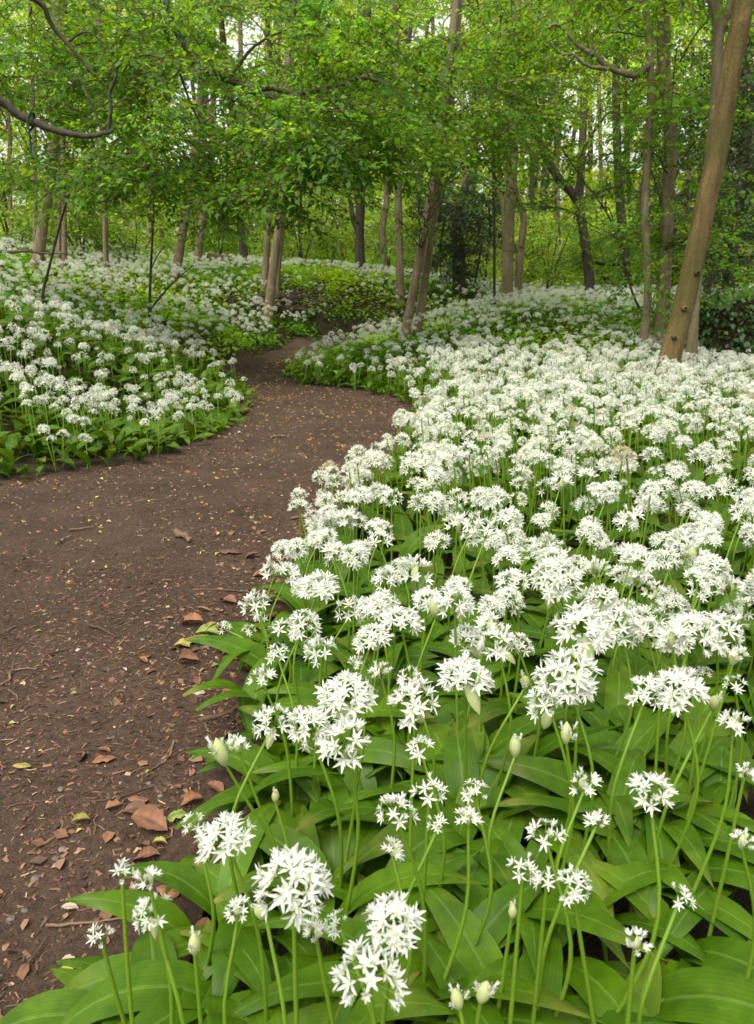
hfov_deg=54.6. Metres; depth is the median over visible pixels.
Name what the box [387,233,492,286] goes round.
shrub
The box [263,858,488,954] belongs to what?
wild garlic
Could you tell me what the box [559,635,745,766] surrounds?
wild garlic
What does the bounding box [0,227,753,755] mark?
wild garlic
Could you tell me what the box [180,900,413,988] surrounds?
wild garlic
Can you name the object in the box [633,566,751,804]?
wild garlic
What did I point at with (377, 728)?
wild garlic
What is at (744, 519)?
wild garlic
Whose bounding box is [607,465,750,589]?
wild garlic
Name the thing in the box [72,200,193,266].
shrub
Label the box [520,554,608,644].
wild garlic
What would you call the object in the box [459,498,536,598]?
wild garlic
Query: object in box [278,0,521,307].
tree
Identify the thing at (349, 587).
wild garlic
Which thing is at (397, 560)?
wild garlic
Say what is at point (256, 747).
wild garlic
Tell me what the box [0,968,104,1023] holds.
wild garlic
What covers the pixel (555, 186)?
tree
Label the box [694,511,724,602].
wild garlic
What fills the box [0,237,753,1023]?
ground
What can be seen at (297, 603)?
wild garlic
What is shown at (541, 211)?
shrub
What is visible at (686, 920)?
wild garlic
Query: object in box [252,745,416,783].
wild garlic
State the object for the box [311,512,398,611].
wild garlic
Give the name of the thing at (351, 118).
tree
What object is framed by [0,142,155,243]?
shrub
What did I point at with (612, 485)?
wild garlic
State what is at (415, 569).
wild garlic
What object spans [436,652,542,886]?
wild garlic
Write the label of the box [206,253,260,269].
fallen log
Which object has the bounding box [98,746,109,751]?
dead leaf
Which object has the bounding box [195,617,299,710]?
wild garlic
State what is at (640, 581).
wild garlic
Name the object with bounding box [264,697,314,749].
wild garlic
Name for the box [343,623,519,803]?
wild garlic
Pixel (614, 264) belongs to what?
tree
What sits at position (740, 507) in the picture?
wild garlic
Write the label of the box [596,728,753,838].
wild garlic
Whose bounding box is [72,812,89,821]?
dead leaf
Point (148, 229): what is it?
tree
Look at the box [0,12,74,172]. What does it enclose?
tree
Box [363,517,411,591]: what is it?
wild garlic
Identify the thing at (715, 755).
wild garlic
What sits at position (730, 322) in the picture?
ivy bank
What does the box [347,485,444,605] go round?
wild garlic
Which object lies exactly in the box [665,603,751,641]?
wild garlic
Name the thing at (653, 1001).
wild garlic
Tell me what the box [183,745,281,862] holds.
wild garlic
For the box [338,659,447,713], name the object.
wild garlic
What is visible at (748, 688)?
wild garlic
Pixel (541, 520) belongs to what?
wild garlic
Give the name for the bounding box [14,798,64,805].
stick
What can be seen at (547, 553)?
wild garlic
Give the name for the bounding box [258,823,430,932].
wild garlic
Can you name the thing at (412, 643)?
wild garlic
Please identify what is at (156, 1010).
wild garlic
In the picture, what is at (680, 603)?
wild garlic
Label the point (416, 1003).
wild garlic
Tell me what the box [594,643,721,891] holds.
wild garlic
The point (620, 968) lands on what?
wild garlic
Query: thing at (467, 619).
wild garlic
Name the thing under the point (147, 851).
dead leaf
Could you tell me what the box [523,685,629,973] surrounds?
wild garlic
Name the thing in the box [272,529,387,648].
wild garlic
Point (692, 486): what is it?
wild garlic
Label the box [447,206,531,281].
shrub
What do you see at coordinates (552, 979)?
wild garlic
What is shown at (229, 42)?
sky
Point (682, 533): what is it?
wild garlic
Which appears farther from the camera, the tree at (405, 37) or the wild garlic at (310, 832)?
the tree at (405, 37)
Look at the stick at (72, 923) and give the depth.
0.86 m
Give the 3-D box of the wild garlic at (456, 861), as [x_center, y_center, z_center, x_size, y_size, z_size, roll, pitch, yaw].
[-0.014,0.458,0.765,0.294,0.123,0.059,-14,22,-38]
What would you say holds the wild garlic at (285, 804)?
on the ground
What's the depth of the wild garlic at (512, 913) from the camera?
0.64 m
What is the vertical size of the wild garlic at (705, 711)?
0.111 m
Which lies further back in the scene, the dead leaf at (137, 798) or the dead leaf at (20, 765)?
the dead leaf at (20, 765)
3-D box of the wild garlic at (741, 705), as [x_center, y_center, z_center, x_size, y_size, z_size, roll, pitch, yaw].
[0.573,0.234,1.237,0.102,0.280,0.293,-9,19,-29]
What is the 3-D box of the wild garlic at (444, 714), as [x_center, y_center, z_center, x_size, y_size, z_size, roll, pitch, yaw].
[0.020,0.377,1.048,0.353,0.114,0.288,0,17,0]
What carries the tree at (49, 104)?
on the ground
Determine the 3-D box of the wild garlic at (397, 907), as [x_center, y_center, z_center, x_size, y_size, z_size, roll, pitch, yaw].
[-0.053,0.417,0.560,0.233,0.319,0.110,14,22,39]
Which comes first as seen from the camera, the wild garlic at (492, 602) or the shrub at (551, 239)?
the wild garlic at (492, 602)
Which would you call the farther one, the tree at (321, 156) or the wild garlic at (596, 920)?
the tree at (321, 156)
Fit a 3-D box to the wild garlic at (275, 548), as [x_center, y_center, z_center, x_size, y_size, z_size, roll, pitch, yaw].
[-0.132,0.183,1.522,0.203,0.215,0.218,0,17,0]
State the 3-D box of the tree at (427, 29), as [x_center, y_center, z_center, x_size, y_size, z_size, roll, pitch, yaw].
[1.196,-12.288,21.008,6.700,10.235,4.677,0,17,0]
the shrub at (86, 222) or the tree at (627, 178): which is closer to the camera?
the shrub at (86, 222)
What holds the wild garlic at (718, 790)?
on the ground
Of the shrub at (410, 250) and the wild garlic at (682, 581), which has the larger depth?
the shrub at (410, 250)
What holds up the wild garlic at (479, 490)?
on the ground
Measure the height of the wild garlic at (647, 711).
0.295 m
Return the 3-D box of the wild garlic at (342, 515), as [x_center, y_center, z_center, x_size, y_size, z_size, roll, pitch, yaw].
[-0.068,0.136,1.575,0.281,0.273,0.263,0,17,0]
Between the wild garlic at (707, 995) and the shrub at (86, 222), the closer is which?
the wild garlic at (707, 995)
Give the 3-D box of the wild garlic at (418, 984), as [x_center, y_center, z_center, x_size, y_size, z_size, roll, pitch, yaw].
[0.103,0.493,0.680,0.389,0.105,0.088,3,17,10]
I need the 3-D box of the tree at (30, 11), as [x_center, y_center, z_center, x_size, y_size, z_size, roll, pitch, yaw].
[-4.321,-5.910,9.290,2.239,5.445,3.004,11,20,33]
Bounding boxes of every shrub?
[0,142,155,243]
[0,203,92,259]
[20,190,134,266]
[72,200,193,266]
[114,169,257,252]
[166,195,262,266]
[188,169,344,258]
[249,195,354,271]
[278,175,424,265]
[283,205,379,268]
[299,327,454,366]
[346,169,501,270]
[349,205,435,271]
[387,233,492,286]
[444,180,590,279]
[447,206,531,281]
[486,210,601,297]
[497,178,635,286]
[560,219,657,297]
[575,177,693,293]
[606,236,712,295]
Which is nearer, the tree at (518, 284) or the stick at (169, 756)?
the stick at (169, 756)
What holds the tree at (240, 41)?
on the ground
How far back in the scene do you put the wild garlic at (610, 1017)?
0.63 m
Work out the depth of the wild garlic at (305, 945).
0.76 m
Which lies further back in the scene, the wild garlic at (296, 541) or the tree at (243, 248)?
the tree at (243, 248)
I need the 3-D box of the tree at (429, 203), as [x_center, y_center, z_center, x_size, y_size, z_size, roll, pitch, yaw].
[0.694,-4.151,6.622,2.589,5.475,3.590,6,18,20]
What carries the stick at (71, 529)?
on the path
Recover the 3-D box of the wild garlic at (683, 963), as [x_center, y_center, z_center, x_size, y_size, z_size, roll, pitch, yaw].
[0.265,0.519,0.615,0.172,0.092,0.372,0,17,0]
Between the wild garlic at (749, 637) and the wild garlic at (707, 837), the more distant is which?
the wild garlic at (749, 637)
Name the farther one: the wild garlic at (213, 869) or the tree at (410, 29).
the tree at (410, 29)
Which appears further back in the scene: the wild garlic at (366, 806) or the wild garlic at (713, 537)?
the wild garlic at (713, 537)
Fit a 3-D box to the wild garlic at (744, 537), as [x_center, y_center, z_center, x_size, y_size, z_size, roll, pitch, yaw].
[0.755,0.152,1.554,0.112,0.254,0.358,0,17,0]
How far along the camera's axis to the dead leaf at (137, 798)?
1.07 m
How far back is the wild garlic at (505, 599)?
1.10 m
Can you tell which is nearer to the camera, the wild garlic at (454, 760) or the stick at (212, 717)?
the wild garlic at (454, 760)
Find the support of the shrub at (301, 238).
on the ground
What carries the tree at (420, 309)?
on the ground
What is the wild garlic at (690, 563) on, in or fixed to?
on the ground
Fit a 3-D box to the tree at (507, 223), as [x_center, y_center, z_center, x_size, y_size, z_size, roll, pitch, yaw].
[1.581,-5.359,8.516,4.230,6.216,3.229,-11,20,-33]
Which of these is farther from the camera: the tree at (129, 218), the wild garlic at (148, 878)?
the tree at (129, 218)
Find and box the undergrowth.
[0,215,753,391]
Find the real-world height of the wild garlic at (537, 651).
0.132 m
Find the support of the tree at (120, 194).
on the ground
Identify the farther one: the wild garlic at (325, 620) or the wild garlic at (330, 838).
the wild garlic at (325, 620)
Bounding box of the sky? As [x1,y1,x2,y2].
[0,0,753,264]
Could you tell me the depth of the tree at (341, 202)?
21.61 m
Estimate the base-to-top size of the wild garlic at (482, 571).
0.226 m
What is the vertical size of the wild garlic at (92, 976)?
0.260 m
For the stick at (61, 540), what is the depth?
2.23 m
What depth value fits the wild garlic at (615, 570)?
1.36 m
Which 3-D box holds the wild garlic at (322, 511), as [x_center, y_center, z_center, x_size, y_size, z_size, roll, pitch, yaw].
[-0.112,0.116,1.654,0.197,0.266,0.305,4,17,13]
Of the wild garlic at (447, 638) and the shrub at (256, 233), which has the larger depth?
the shrub at (256, 233)
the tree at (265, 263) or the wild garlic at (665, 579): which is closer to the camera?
the wild garlic at (665, 579)
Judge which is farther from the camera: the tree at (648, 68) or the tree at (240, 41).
the tree at (240, 41)
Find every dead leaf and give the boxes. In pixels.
[13,763,30,767]
[61,902,78,908]
[62,954,74,958]
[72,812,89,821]
[92,755,115,762]
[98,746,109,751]
[105,799,120,808]
[123,800,145,812]
[128,795,147,802]
[131,804,167,830]
[136,846,159,859]
[138,760,147,765]
[138,840,149,845]
[140,656,147,661]
[152,836,167,843]
[156,885,179,897]
[166,808,187,821]
[174,638,189,646]
[178,649,198,660]
[181,790,201,804]
[182,612,203,623]
[195,623,219,633]
[195,917,211,926]
[205,621,220,628]
[207,780,223,792]
[218,548,241,553]
[220,595,236,602]
[246,551,260,557]
[253,570,263,575]
[265,612,278,616]
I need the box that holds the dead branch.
[0,249,68,254]
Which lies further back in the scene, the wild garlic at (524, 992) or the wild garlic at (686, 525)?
the wild garlic at (686, 525)
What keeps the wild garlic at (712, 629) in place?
on the ground
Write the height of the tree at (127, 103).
8.309 m
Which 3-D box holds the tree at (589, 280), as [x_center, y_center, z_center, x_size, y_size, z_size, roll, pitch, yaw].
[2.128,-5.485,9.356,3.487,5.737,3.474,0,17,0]
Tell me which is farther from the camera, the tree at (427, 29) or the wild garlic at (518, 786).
the tree at (427, 29)
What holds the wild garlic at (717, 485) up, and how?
on the ground
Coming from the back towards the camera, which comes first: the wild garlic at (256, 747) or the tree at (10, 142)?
the tree at (10, 142)
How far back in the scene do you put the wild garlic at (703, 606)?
1.52 m
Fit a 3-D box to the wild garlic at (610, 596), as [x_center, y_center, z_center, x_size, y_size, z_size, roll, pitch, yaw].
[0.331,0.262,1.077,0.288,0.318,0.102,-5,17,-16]
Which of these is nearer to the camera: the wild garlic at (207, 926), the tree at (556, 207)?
the wild garlic at (207, 926)
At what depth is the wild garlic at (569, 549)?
1.46 m
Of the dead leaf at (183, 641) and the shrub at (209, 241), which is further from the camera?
the shrub at (209, 241)
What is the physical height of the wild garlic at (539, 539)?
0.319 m
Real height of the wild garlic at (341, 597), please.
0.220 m
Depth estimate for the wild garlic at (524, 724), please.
1.05 m
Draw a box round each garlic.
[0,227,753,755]
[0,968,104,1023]
[56,956,139,1023]
[61,958,249,1023]
[64,812,287,990]
[66,800,282,991]
[86,923,252,1023]
[109,857,138,1023]
[111,861,259,997]
[121,703,322,968]
[129,988,282,1023]
[131,865,207,1023]
[132,892,238,1023]
[165,767,344,894]
[174,635,413,829]
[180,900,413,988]
[182,589,330,702]
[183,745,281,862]
[185,578,351,715]
[188,926,202,1023]
[191,732,344,759]
[191,787,291,977]
[193,810,455,1023]
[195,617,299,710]
[197,917,271,1023]
[198,733,354,979]
[199,751,309,820]
[204,733,334,945]
[205,612,293,679]
[205,758,320,801]
[208,842,333,1023]
[214,669,387,912]
[216,598,363,673]
[219,663,416,864]
[222,895,453,1023]
[223,561,357,662]
[224,642,375,782]
[224,704,404,742]
[225,643,330,744]
[231,791,479,1023]
[231,823,274,904]
[236,705,307,754]
[238,608,430,784]
[241,624,359,665]
[244,537,325,641]
[244,836,605,1023]
[250,899,419,1023]
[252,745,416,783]
[253,878,546,947]
[258,529,327,645]
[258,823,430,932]
[259,555,332,665]
[259,576,365,682]
[260,539,302,643]
[261,675,439,907]
[261,713,371,1007]
[263,503,368,603]
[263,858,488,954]
[264,595,409,702]
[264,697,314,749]
[268,517,349,596]
[269,547,352,638]
[271,491,383,581]
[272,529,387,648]
[274,595,386,715]
[277,698,489,806]
[278,538,439,658]
[281,622,444,815]
[281,788,389,823]
[283,595,410,774]
[284,542,383,693]
[286,705,356,913]
[287,1002,583,1023]
[290,505,401,621]
[291,536,419,682]
[292,569,427,732]
[292,649,446,673]
[294,685,491,723]
[295,655,455,832]
[301,743,443,805]
[301,918,394,1023]
[305,527,392,622]
[305,619,341,628]
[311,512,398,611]
[315,585,486,751]
[317,956,589,1023]
[324,908,445,1023]
[327,518,437,621]
[327,661,395,826]
[328,734,487,1023]
[329,935,411,1023]
[330,557,410,634]
[330,564,406,745]
[332,681,484,781]
[336,665,515,878]
[338,624,503,691]
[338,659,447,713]
[340,851,479,960]
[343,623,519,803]
[344,529,468,638]
[344,771,505,1023]
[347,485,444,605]
[349,669,537,838]
[356,812,448,958]
[357,681,440,736]
[357,722,618,864]
[359,627,536,689]
[362,890,426,1023]
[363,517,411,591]
[363,588,404,779]
[365,529,433,643]
[365,622,551,819]
[369,658,539,760]
[372,605,425,780]
[376,648,498,685]
[379,486,419,590]
[382,808,667,965]
[382,902,429,957]
[385,721,567,867]
[386,607,502,645]
[386,618,472,671]
[394,467,453,578]
[397,512,514,650]
[397,554,433,672]
[398,852,540,1023]
[402,772,613,916]
[404,583,510,809]
[406,647,576,721]
[406,725,623,795]
[408,708,593,848]
[409,805,483,1023]
[413,899,516,1011]
[414,595,439,725]
[415,644,545,740]
[417,818,572,1015]
[420,491,508,606]
[421,537,584,618]
[427,575,543,659]
[428,595,525,689]
[429,611,565,798]
[430,586,583,718]
[430,754,513,945]
[432,488,589,595]
[433,632,510,647]
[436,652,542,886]
[437,486,537,592]
[439,530,551,615]
[439,847,692,1016]
[440,509,586,639]
[441,634,530,703]
[442,510,548,668]
[443,504,529,597]
[446,948,520,1022]
[448,983,469,1023]
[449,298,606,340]
[451,778,502,1023]
[451,858,577,952]
[453,527,577,629]
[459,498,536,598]
[459,544,529,697]
[460,527,487,581]
[460,645,635,702]
[462,519,543,664]
[467,689,522,727]
[470,721,670,890]
[471,536,581,616]
[472,980,499,1023]
[473,513,567,593]
[476,594,543,690]
[477,621,718,815]
[481,546,567,735]
[484,537,559,656]
[485,546,580,621]
[487,732,564,979]
[493,567,582,727]
[497,557,583,728]
[498,766,705,960]
[499,796,703,909]
[500,632,582,843]
[500,966,753,1023]
[503,680,630,732]
[509,616,664,858]
[516,540,641,645]
[517,930,562,996]
[520,470,602,574]
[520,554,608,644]
[522,645,604,947]
[522,808,610,1010]
[523,575,605,774]
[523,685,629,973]
[525,655,753,787]
[529,480,620,595]
[531,531,563,686]
[531,866,676,1023]
[532,488,619,577]
[538,564,638,642]
[539,467,635,594]
[542,582,679,756]
[543,606,680,846]
[544,555,610,686]
[546,601,714,810]
[549,628,608,766]
[549,718,730,839]
[553,567,694,710]
[554,827,677,974]
[558,694,676,786]
[558,864,661,1023]
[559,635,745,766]
[562,925,653,1023]
[563,742,681,911]
[563,787,753,863]
[571,532,645,605]
[572,515,602,563]
[575,521,649,652]
[575,586,653,731]
[575,598,644,716]
[575,598,674,763]
[578,479,663,603]
[583,654,608,693]
[583,768,662,949]
[586,481,635,613]
[590,762,753,953]
[591,550,675,622]
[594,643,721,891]
[595,536,715,670]
[595,585,748,723]
[595,690,736,800]
[596,665,714,799]
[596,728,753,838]
[597,608,753,831]
[599,542,645,657]
[599,645,747,698]
[601,527,731,671]
[602,708,753,809]
[602,827,753,979]
[604,671,747,941]
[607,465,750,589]
[607,526,692,588]
[608,581,712,721]
[609,579,667,731]
[610,511,641,643]
[614,603,679,722]
[615,770,697,1023]
[617,691,752,939]
[618,545,658,670]
[620,504,644,600]
[623,482,750,589]
[631,554,728,687]
[632,496,753,633]
[633,494,689,600]
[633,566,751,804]
[636,882,696,1023]
[638,665,753,890]
[638,700,753,796]
[643,596,751,646]
[644,520,738,624]
[645,531,694,606]
[645,708,753,976]
[646,751,703,794]
[648,510,720,617]
[653,545,747,668]
[655,553,739,742]
[657,594,742,743]
[657,786,738,960]
[664,501,715,600]
[664,522,696,598]
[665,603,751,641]
[666,527,702,612]
[672,610,744,866]
[673,480,708,567]
[674,539,710,718]
[675,483,708,586]
[675,644,751,857]
[675,957,700,969]
[681,588,753,717]
[687,509,753,564]
[688,511,751,588]
[688,609,719,672]
[690,523,753,606]
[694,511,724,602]
[694,626,753,677]
[695,602,721,646]
[704,674,747,808]
[706,645,753,669]
[709,495,753,616]
[709,531,753,630]
[712,573,753,723]
[716,603,753,688]
[729,596,753,714]
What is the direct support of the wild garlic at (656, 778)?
on the ground
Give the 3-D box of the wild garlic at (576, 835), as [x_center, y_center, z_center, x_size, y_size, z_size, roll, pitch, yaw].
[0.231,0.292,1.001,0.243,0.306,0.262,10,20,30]
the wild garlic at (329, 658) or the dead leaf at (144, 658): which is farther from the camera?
the dead leaf at (144, 658)
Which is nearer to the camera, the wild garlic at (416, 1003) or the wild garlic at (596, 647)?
the wild garlic at (416, 1003)
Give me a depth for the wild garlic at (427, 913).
0.77 m
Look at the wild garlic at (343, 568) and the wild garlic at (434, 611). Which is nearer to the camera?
the wild garlic at (434, 611)
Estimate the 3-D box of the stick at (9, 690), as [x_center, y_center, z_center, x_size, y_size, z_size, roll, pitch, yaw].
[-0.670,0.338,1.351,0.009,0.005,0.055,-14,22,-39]
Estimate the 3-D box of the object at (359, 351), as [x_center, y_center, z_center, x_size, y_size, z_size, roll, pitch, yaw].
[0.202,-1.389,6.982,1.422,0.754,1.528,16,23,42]
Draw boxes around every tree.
[0,0,107,229]
[0,0,153,275]
[0,0,154,247]
[0,0,188,243]
[0,0,217,275]
[0,0,277,241]
[0,3,147,260]
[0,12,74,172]
[1,0,227,287]
[3,52,156,311]
[7,2,192,226]
[9,0,217,242]
[10,2,196,246]
[14,0,189,256]
[14,0,234,235]
[34,0,295,244]
[81,0,279,281]
[85,0,304,268]
[85,0,558,251]
[88,91,210,329]
[101,0,271,274]
[120,0,380,249]
[150,1,259,247]
[162,0,324,255]
[175,0,370,306]
[184,0,358,255]
[185,0,366,294]
[192,0,393,325]
[213,0,379,254]
[276,0,477,281]
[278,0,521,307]
[278,0,596,341]
[289,0,602,337]
[305,0,530,276]
[309,0,466,262]
[327,2,435,256]
[328,0,549,278]
[373,0,544,258]
[375,1,528,265]
[377,0,655,316]
[398,1,623,281]
[402,165,527,305]
[429,1,617,315]
[432,0,623,297]
[435,0,689,305]
[449,0,589,275]
[452,0,735,361]
[455,0,753,399]
[488,0,712,299]
[500,10,678,314]
[504,0,685,286]
[513,0,753,356]
[523,7,707,249]
[542,3,690,251]
[566,0,753,265]
[577,0,753,305]
[581,111,753,288]
[600,0,753,273]
[636,39,753,291]
[639,6,752,284]
[643,6,753,158]
[673,19,753,266]
[676,22,753,301]
[685,0,732,373]
[701,1,753,291]
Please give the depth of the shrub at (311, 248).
14.04 m
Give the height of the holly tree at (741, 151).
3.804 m
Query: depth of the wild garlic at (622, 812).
0.96 m
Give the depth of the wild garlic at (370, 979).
0.45 m
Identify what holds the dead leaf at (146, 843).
on the path
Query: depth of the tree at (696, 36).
19.64 m
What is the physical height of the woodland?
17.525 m
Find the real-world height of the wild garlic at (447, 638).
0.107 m
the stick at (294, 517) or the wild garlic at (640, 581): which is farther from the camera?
the stick at (294, 517)
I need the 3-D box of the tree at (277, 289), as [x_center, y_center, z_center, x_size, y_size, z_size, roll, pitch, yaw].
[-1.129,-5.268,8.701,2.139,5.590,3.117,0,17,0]
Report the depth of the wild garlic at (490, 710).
1.10 m
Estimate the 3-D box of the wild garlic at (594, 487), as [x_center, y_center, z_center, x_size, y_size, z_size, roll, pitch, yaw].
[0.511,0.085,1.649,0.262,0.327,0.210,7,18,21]
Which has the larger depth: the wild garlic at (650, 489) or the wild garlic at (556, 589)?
the wild garlic at (650, 489)
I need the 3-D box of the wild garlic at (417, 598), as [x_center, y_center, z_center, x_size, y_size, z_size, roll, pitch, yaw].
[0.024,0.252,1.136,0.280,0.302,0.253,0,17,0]
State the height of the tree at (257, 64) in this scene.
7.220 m
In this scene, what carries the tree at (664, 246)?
on the ground
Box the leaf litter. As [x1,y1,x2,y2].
[0,351,410,1018]
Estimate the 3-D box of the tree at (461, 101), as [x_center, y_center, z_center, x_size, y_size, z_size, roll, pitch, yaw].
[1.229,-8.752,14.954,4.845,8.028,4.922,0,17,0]
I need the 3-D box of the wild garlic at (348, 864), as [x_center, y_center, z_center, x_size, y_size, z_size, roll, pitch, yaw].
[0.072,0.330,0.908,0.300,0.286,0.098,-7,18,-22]
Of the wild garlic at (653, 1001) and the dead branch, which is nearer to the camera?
the wild garlic at (653, 1001)
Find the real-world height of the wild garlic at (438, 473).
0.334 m
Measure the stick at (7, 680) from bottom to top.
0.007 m
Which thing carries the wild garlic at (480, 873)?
on the ground
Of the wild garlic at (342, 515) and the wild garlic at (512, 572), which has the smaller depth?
the wild garlic at (512, 572)
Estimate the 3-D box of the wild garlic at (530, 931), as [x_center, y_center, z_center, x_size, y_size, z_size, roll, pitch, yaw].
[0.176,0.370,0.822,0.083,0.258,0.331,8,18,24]
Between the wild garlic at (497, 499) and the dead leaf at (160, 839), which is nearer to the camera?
the dead leaf at (160, 839)
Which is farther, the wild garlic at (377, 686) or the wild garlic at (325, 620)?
the wild garlic at (325, 620)
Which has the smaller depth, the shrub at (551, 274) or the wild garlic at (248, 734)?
the wild garlic at (248, 734)
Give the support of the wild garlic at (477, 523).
on the ground
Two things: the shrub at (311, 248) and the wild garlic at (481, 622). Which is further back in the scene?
the shrub at (311, 248)
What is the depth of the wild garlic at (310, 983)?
0.66 m
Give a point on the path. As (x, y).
(134, 522)
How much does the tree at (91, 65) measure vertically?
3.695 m
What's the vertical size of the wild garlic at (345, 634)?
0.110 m
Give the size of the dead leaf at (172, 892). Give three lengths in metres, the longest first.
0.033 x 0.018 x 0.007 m
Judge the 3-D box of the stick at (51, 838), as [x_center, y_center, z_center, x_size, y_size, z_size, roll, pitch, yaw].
[-0.441,0.442,1.007,0.014,0.006,0.049,3,17,8]
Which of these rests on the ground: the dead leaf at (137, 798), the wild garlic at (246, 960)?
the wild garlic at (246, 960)
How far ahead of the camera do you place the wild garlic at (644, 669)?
1.18 m
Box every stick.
[0,667,36,685]
[8,689,18,701]
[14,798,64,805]
[27,935,46,963]
[44,820,63,844]
[45,917,121,926]
[48,647,72,653]
[55,535,71,543]
[69,526,93,530]
[87,624,115,637]
[91,786,150,801]
[146,740,174,775]
[173,528,191,542]
[192,588,260,592]
[199,705,238,721]
[291,514,323,519]
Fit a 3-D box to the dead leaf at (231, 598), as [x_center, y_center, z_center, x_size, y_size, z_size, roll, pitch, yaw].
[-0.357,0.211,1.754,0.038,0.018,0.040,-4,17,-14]
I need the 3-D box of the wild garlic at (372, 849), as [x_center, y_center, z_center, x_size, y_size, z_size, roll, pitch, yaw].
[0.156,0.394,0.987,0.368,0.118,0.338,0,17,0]
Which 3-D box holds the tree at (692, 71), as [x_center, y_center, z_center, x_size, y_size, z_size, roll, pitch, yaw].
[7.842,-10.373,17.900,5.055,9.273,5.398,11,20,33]
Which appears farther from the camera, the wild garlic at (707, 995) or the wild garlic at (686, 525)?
the wild garlic at (686, 525)
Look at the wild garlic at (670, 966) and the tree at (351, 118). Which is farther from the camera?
the tree at (351, 118)
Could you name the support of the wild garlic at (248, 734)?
on the ground
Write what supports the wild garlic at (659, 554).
on the ground
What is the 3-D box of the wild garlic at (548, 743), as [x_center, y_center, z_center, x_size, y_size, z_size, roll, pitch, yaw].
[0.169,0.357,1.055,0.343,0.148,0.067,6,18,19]
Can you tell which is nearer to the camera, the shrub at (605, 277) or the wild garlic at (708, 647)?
the wild garlic at (708, 647)
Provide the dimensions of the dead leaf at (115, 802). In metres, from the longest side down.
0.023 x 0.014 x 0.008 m
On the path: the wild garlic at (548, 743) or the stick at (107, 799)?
the stick at (107, 799)
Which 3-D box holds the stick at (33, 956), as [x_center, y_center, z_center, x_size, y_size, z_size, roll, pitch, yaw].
[-0.386,0.497,0.830,0.008,0.003,0.037,0,17,0]
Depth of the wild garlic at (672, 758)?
1.01 m
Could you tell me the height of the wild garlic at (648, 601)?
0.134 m
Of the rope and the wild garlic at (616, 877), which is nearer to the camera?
the wild garlic at (616, 877)
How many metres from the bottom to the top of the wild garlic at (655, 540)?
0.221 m
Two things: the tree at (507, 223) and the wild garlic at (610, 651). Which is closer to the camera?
the wild garlic at (610, 651)
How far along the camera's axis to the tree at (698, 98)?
16.10 m
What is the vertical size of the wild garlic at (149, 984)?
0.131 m
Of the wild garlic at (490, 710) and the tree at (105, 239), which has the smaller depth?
the wild garlic at (490, 710)
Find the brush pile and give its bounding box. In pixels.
[223,288,348,311]
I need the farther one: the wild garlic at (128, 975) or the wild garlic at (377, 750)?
the wild garlic at (377, 750)
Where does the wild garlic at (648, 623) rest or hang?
on the ground
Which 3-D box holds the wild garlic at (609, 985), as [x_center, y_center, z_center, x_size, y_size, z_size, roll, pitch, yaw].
[0.170,0.470,0.741,0.364,0.113,0.303,3,17,9]
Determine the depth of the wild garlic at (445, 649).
1.28 m
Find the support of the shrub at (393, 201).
on the ground
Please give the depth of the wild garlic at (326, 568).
1.60 m
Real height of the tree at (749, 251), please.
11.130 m
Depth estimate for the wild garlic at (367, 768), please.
0.96 m
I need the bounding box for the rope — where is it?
[26,112,34,158]
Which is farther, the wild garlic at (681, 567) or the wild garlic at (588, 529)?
the wild garlic at (681, 567)
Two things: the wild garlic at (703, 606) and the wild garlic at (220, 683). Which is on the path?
the wild garlic at (220, 683)
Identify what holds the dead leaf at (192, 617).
on the path
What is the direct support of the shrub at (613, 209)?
on the ground
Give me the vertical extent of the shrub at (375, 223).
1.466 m
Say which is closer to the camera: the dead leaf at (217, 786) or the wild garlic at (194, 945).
the wild garlic at (194, 945)
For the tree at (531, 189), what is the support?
on the ground
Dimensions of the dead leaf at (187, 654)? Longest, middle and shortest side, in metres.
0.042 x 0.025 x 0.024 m
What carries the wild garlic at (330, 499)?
on the ground
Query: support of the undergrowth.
on the ground
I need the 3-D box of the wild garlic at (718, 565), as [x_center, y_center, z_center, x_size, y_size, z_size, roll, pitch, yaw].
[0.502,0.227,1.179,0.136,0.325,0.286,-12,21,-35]
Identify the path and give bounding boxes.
[0,328,418,1015]
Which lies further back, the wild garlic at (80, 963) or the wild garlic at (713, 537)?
the wild garlic at (713, 537)
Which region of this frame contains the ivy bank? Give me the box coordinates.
[682,280,753,376]
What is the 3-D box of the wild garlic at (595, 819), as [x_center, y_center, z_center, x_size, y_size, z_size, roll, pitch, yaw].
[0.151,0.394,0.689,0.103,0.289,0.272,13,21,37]
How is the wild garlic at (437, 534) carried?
on the ground
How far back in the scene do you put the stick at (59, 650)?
1.52 m
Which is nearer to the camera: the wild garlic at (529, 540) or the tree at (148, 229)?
the wild garlic at (529, 540)
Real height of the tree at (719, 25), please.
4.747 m
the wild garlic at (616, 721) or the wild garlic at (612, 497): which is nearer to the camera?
the wild garlic at (616, 721)
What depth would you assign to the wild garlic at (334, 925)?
0.61 m
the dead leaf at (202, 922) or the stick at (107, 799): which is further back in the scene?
the stick at (107, 799)
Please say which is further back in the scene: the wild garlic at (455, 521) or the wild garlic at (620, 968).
the wild garlic at (455, 521)
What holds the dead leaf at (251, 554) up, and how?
on the path
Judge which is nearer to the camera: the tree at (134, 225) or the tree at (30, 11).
the tree at (30, 11)
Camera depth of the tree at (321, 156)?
5.28 m
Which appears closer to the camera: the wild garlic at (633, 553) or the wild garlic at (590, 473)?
the wild garlic at (633, 553)
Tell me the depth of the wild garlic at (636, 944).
0.52 m
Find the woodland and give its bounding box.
[0,0,753,273]
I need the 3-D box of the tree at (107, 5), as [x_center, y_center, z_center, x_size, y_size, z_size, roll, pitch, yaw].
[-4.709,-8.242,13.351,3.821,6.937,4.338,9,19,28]

